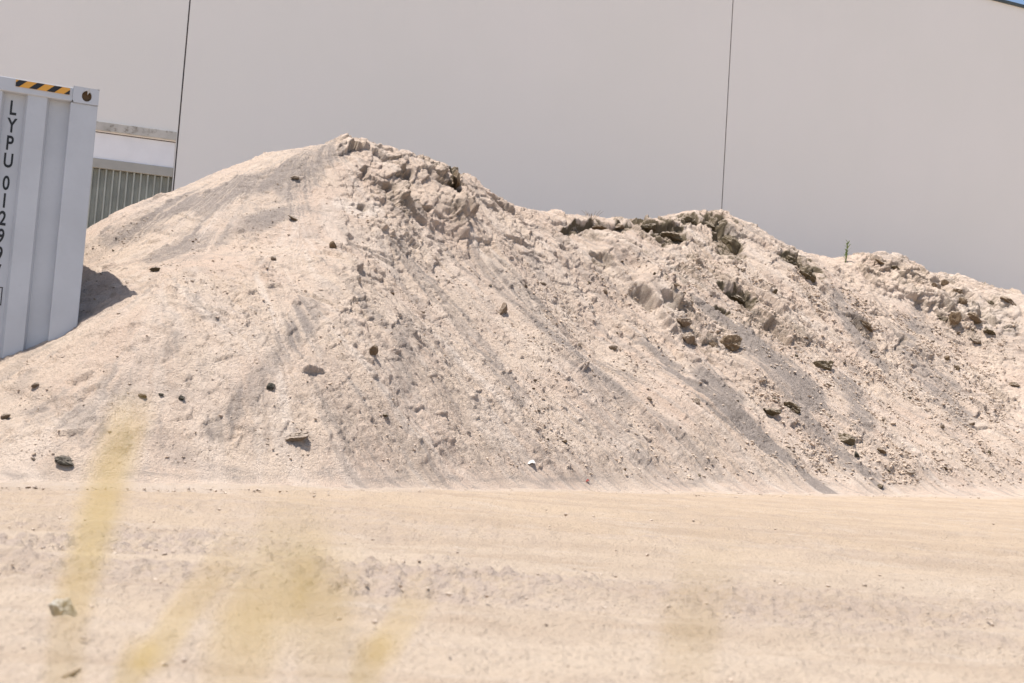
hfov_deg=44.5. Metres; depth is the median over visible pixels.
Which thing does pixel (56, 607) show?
stone
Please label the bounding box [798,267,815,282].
soil clod
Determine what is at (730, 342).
soil block
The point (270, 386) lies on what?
stone
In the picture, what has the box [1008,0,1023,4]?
sky
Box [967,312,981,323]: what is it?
soil clod
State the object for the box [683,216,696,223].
soil clod
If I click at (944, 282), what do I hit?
soil clod
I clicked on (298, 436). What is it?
stone slab
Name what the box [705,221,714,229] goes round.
soil clod
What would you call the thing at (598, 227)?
soil clod
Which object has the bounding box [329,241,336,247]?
soil clod
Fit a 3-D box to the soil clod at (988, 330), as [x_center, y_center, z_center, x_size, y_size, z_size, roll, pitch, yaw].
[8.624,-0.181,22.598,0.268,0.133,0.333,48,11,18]
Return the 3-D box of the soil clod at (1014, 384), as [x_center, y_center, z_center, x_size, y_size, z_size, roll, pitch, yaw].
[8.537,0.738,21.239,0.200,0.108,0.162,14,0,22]
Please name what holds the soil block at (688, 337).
on the dirt mound
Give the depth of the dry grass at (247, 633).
0.15 m
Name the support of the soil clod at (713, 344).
on the dirt mound
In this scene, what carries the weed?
on the dirt mound
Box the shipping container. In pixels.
[0,76,99,357]
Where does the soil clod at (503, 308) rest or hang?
on the dirt mound
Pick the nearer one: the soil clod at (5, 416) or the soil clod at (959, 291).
the soil clod at (5, 416)
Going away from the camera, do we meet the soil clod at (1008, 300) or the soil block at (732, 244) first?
the soil block at (732, 244)
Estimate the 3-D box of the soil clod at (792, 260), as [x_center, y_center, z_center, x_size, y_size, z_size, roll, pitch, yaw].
[4.616,-1.309,20.693,0.246,0.222,0.278,1,-5,37]
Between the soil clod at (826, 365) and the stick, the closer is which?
the stick
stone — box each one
[48,598,76,616]
[54,455,73,465]
[266,383,274,389]
[936,315,947,321]
[949,311,961,324]
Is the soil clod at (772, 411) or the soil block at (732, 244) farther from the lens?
the soil block at (732, 244)
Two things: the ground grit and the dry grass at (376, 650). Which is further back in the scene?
the ground grit
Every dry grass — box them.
[58,405,139,682]
[123,540,240,682]
[226,520,306,682]
[281,530,333,682]
[360,588,426,682]
[678,548,716,682]
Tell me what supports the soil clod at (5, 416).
on the dirt mound
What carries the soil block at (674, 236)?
on the dirt mound
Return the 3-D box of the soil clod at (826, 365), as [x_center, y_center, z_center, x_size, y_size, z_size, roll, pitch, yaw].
[4.444,0.342,17.830,0.332,0.156,0.222,7,-5,-33]
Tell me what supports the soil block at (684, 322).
on the dirt mound
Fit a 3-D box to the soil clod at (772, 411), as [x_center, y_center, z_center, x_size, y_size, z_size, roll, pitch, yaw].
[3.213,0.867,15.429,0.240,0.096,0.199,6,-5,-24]
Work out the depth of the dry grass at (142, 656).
0.32 m
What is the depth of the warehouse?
26.08 m
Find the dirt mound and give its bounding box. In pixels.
[0,133,1023,496]
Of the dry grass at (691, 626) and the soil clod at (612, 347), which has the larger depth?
the soil clod at (612, 347)
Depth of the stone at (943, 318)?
22.55 m
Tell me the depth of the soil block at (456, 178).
15.52 m
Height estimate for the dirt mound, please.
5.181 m
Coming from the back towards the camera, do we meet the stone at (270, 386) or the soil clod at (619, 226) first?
the soil clod at (619, 226)
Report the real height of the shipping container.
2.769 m
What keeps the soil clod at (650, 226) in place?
on the dirt mound
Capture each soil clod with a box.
[0,413,10,418]
[31,382,38,387]
[150,267,159,271]
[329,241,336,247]
[369,344,378,354]
[499,302,507,314]
[591,225,606,229]
[609,345,617,349]
[615,223,624,228]
[641,224,656,230]
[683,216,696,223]
[693,398,700,404]
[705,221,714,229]
[709,342,716,347]
[731,295,744,303]
[763,408,780,415]
[784,401,800,413]
[785,255,799,266]
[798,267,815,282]
[813,360,833,370]
[838,433,854,445]
[862,320,872,331]
[877,446,885,453]
[891,265,899,269]
[941,279,948,285]
[953,288,962,293]
[959,297,967,304]
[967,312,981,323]
[971,338,981,343]
[983,327,995,334]
[1000,296,1016,305]
[1009,382,1019,386]
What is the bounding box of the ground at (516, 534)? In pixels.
[0,481,1023,682]
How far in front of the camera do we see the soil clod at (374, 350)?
9.57 m
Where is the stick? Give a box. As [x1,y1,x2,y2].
[68,668,81,676]
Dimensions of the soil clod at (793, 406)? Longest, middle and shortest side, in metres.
0.259 x 0.225 x 0.132 m
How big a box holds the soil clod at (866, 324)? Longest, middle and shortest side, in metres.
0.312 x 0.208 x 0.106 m
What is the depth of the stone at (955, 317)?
22.44 m
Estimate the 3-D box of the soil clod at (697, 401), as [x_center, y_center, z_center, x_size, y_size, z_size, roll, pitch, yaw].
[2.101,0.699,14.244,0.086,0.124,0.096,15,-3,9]
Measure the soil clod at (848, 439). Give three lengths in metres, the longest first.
0.260 x 0.245 x 0.179 m
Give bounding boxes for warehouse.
[0,0,1023,294]
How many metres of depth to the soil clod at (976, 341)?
22.21 m
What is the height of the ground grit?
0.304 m
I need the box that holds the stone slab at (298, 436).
[285,431,308,441]
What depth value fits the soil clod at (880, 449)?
15.91 m
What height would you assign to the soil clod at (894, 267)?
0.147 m
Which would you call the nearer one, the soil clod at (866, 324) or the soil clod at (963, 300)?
the soil clod at (866, 324)
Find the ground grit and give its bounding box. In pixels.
[0,485,1013,682]
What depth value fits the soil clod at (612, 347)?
14.90 m
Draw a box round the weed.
[843,240,850,262]
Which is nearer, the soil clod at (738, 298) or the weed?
the soil clod at (738, 298)
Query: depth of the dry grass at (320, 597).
0.16 m
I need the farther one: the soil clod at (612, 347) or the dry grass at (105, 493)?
the soil clod at (612, 347)
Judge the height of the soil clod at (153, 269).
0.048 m
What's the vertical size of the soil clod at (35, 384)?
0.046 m
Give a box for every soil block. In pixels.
[452,169,459,187]
[660,231,682,241]
[676,317,691,326]
[682,332,696,345]
[720,334,741,350]
[722,235,740,254]
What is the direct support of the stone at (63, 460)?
on the dirt mound

